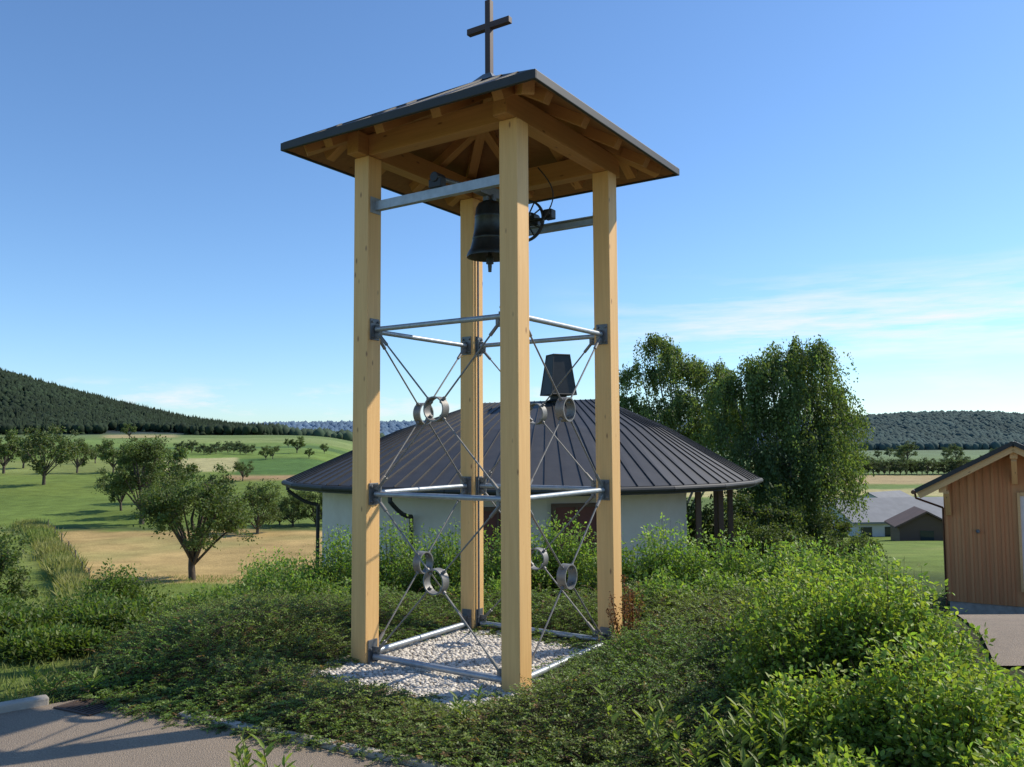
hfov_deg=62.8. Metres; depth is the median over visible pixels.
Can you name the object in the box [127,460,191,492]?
orchard tree
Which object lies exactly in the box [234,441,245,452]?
hedge tree
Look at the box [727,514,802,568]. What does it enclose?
bush
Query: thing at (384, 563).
shrub
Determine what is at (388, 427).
forest
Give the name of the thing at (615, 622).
dock plant
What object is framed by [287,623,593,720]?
gravel
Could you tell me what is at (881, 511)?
house
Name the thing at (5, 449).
orchard tree
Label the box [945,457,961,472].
field tree
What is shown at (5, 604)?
shrub
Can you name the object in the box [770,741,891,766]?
shrub
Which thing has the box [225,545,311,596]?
shrub
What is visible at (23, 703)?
kerb
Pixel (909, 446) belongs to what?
field tree
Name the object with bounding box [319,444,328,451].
orchard tree
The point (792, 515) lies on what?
bush
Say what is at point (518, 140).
bell tower
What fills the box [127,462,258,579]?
apple tree
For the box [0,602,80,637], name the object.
shrub
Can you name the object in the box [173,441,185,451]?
hedge tree
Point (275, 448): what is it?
orchard tree
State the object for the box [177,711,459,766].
kerb
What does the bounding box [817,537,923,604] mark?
shrub
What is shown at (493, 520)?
door
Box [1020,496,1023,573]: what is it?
window
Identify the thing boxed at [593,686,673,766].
weed plant
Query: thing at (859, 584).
shrub
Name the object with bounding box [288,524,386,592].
shrub
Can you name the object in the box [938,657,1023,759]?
shrub
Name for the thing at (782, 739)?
weed plant
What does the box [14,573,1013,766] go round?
ground cover
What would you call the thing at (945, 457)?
field tree
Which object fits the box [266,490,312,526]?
tree
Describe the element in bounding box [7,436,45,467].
orchard tree
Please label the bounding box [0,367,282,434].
forest
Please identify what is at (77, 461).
orchard tree
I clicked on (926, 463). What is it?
field tree
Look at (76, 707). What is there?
drain grate
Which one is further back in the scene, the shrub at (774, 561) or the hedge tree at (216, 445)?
the hedge tree at (216, 445)
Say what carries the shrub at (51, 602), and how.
on the ground at (96, 527)
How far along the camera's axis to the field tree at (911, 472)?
333.50 m
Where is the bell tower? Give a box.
[280,0,679,692]
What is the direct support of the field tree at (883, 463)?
on the ground at (96, 527)
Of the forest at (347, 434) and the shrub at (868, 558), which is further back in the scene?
the forest at (347, 434)
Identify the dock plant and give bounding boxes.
[606,591,629,637]
[620,574,644,639]
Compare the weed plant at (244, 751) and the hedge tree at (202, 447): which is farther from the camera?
the hedge tree at (202, 447)
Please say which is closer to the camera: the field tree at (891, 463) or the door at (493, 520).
the door at (493, 520)
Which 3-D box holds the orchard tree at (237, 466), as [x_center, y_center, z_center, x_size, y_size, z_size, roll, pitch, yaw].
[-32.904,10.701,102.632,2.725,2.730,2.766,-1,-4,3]
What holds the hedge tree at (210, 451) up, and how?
on the ground at (96, 527)
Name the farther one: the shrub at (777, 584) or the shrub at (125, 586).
the shrub at (125, 586)
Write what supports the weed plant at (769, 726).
on the ground at (96, 527)
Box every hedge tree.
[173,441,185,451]
[186,440,198,452]
[197,443,208,452]
[204,445,214,453]
[209,440,221,451]
[222,441,233,452]
[230,443,238,451]
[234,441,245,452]
[240,444,251,452]
[248,444,255,451]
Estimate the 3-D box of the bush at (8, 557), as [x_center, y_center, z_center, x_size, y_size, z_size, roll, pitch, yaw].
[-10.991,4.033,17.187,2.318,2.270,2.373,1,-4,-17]
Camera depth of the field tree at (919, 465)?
335.30 m
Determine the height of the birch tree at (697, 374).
9.758 m
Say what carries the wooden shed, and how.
on the ground at (96, 527)
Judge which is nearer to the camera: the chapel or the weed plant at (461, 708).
the weed plant at (461, 708)
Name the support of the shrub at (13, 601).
on the ground at (96, 527)
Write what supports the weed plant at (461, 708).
on the ground at (96, 527)
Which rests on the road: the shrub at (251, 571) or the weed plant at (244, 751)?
the weed plant at (244, 751)
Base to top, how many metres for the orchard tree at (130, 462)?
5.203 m
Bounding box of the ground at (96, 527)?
[0,429,1023,766]
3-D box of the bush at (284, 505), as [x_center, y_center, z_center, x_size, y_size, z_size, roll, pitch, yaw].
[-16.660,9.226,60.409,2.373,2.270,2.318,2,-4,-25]
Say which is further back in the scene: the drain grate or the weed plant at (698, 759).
the drain grate
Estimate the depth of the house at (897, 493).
147.80 m
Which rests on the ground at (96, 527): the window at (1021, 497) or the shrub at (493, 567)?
the shrub at (493, 567)
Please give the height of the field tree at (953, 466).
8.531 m
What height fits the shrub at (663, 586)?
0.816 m
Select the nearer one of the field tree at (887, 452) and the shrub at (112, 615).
the shrub at (112, 615)
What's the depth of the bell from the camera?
8.11 m
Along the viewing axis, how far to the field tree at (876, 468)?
333.91 m
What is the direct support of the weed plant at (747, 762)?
on the ground at (96, 527)
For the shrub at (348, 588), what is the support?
on the ground at (96, 527)
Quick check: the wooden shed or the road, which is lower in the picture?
the road
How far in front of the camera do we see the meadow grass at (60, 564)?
31.51 m
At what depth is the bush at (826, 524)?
27.32 m
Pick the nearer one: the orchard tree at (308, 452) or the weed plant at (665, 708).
the weed plant at (665, 708)
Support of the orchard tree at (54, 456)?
on the ground at (96, 527)
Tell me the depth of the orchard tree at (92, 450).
149.18 m
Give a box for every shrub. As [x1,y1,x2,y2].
[0,586,39,608]
[0,593,41,612]
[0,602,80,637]
[0,621,119,666]
[25,588,151,618]
[49,588,179,637]
[72,558,185,618]
[148,580,262,628]
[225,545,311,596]
[238,548,325,596]
[244,560,351,629]
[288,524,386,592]
[314,574,418,630]
[333,510,436,615]
[379,516,496,616]
[450,571,546,626]
[452,520,581,595]
[532,510,596,620]
[571,540,673,621]
[621,513,722,591]
[623,565,716,633]
[683,526,779,585]
[690,563,758,632]
[714,658,891,766]
[716,544,900,665]
[716,555,923,718]
[730,533,849,587]
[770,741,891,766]
[794,621,1023,766]
[816,551,999,705]
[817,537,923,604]
[820,574,905,597]
[932,728,1023,766]
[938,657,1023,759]
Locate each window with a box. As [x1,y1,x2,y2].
[861,527,871,536]
[885,527,890,536]
[920,531,933,540]
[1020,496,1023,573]
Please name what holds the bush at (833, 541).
on the ground at (96, 527)
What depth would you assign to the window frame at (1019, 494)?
17.05 m
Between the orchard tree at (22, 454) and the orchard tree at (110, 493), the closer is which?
the orchard tree at (110, 493)
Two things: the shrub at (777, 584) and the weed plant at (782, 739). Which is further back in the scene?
the shrub at (777, 584)
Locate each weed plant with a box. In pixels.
[24,661,68,696]
[75,662,131,693]
[228,726,296,766]
[449,684,486,721]
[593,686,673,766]
[648,689,724,766]
[713,693,796,766]
[719,747,758,766]
[747,681,795,766]
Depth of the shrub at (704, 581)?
9.42 m
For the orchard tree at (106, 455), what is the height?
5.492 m
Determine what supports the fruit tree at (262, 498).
on the ground at (96, 527)
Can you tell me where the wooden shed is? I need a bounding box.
[911,441,1023,614]
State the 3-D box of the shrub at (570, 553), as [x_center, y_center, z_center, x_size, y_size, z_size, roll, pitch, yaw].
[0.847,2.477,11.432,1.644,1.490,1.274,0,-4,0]
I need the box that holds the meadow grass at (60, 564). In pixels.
[0,517,552,703]
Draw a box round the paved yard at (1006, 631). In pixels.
[939,614,1023,665]
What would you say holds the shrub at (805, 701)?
on the ground at (96, 527)
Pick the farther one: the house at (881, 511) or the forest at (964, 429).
the forest at (964, 429)
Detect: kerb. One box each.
[0,694,48,713]
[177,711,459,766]
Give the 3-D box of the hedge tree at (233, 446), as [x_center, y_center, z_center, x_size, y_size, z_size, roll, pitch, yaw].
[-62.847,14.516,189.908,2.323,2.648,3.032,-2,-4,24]
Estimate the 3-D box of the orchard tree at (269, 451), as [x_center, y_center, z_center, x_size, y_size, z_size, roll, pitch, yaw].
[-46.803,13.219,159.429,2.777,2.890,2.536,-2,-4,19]
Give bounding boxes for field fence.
[48,519,89,578]
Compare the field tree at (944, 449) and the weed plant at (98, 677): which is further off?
the field tree at (944, 449)
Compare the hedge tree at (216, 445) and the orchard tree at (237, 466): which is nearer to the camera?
the orchard tree at (237, 466)
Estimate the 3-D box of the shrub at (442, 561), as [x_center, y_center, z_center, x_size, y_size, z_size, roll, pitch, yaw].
[-0.944,2.507,11.426,1.857,1.455,1.245,0,-4,0]
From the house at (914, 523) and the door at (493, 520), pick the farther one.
the house at (914, 523)
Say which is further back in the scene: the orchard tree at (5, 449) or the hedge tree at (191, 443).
the hedge tree at (191, 443)
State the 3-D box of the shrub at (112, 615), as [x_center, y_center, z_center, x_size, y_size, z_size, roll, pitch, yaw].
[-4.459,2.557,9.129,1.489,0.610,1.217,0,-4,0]
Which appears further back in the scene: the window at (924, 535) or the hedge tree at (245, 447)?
the hedge tree at (245, 447)
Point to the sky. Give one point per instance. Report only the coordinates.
(851, 172)
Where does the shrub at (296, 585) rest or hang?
on the ground at (96, 527)
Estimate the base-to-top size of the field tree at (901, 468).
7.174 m
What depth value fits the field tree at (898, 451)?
572.54 m
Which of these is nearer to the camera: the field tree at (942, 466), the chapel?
the chapel
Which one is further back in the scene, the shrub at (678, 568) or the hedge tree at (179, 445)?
the hedge tree at (179, 445)
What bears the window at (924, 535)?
in the house at (914, 523)
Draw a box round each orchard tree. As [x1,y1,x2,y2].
[0,427,28,473]
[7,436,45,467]
[16,423,87,484]
[46,448,61,464]
[52,437,95,472]
[86,443,105,462]
[91,466,141,510]
[94,438,126,471]
[115,458,142,470]
[120,423,137,437]
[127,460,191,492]
[141,444,201,483]
[232,461,253,480]
[258,447,271,459]
[265,445,280,458]
[288,435,306,452]
[304,448,314,456]
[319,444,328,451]
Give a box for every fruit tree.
[99,434,181,524]
[238,478,283,533]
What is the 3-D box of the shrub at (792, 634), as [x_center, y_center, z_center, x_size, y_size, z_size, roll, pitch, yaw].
[2.105,1.820,5.887,1.466,1.266,1.518,0,-4,0]
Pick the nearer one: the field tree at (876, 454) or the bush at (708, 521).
the bush at (708, 521)
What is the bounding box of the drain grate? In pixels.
[53,697,120,715]
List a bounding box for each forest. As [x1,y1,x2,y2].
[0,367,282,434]
[246,420,811,443]
[272,422,384,440]
[763,410,1023,449]
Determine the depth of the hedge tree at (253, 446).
184.17 m
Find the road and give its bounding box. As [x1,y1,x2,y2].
[0,699,411,766]
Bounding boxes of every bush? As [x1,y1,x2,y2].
[0,525,43,603]
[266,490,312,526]
[267,496,296,524]
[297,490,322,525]
[686,494,747,569]
[724,481,816,565]
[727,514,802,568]
[795,502,889,567]
[809,529,874,575]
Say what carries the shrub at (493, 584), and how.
on the ground at (96, 527)
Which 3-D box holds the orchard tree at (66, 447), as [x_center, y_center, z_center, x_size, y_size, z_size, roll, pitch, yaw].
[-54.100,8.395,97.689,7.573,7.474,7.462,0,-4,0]
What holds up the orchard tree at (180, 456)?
on the ground at (96, 527)
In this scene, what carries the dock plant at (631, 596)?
on the ground at (96, 527)
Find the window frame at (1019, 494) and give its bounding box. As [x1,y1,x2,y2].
[1017,492,1023,591]
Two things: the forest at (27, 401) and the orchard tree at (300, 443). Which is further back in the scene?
the forest at (27, 401)
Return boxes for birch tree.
[619,332,739,517]
[685,334,875,561]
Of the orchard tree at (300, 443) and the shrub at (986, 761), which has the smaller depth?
the shrub at (986, 761)
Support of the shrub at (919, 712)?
on the ground at (96, 527)
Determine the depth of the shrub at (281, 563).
12.34 m
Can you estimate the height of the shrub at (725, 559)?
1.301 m
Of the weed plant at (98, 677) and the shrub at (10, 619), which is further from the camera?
the shrub at (10, 619)
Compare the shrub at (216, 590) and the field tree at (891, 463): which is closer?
the shrub at (216, 590)
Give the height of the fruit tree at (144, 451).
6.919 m
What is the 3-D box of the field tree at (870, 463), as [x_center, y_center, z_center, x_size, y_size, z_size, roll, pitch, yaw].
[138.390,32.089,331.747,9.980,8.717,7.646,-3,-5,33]
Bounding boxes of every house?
[816,497,943,536]
[859,490,912,497]
[884,506,942,540]
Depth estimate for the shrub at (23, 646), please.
8.00 m
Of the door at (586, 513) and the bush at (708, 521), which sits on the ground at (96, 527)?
the bush at (708, 521)
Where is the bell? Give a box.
[429,172,555,271]
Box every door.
[483,511,500,570]
[556,507,596,562]
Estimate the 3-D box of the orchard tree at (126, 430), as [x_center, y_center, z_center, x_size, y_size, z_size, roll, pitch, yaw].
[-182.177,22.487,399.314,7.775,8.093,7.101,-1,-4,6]
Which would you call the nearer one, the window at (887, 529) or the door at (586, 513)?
the door at (586, 513)
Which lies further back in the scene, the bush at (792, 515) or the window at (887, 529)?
the window at (887, 529)
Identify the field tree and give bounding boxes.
[856,456,875,472]
[866,457,881,473]
[872,450,882,458]
[874,459,892,474]
[883,447,893,456]
[883,457,895,474]
[891,445,910,457]
[893,459,908,474]
[895,440,919,459]
[897,454,915,474]
[906,460,919,474]
[914,458,927,473]
[916,457,938,474]
[935,461,951,473]
[938,455,955,466]
[940,447,952,457]
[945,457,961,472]
[947,443,964,456]
[948,455,968,469]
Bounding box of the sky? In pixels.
[0,0,1023,423]
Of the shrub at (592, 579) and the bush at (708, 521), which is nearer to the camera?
the shrub at (592, 579)
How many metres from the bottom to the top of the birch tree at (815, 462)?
8.798 m
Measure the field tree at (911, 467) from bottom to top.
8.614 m
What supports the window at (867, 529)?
in the house at (881, 511)
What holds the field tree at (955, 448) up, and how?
on the ground at (96, 527)
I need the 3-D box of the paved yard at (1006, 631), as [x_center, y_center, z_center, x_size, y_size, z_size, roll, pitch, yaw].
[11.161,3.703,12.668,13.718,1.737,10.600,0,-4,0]
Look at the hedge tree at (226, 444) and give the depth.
193.06 m
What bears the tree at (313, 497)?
on the ground at (96, 527)
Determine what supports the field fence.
on the ground at (96, 527)
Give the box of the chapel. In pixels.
[281,354,762,572]
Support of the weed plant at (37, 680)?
on the ground at (96, 527)
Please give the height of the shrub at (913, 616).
1.290 m

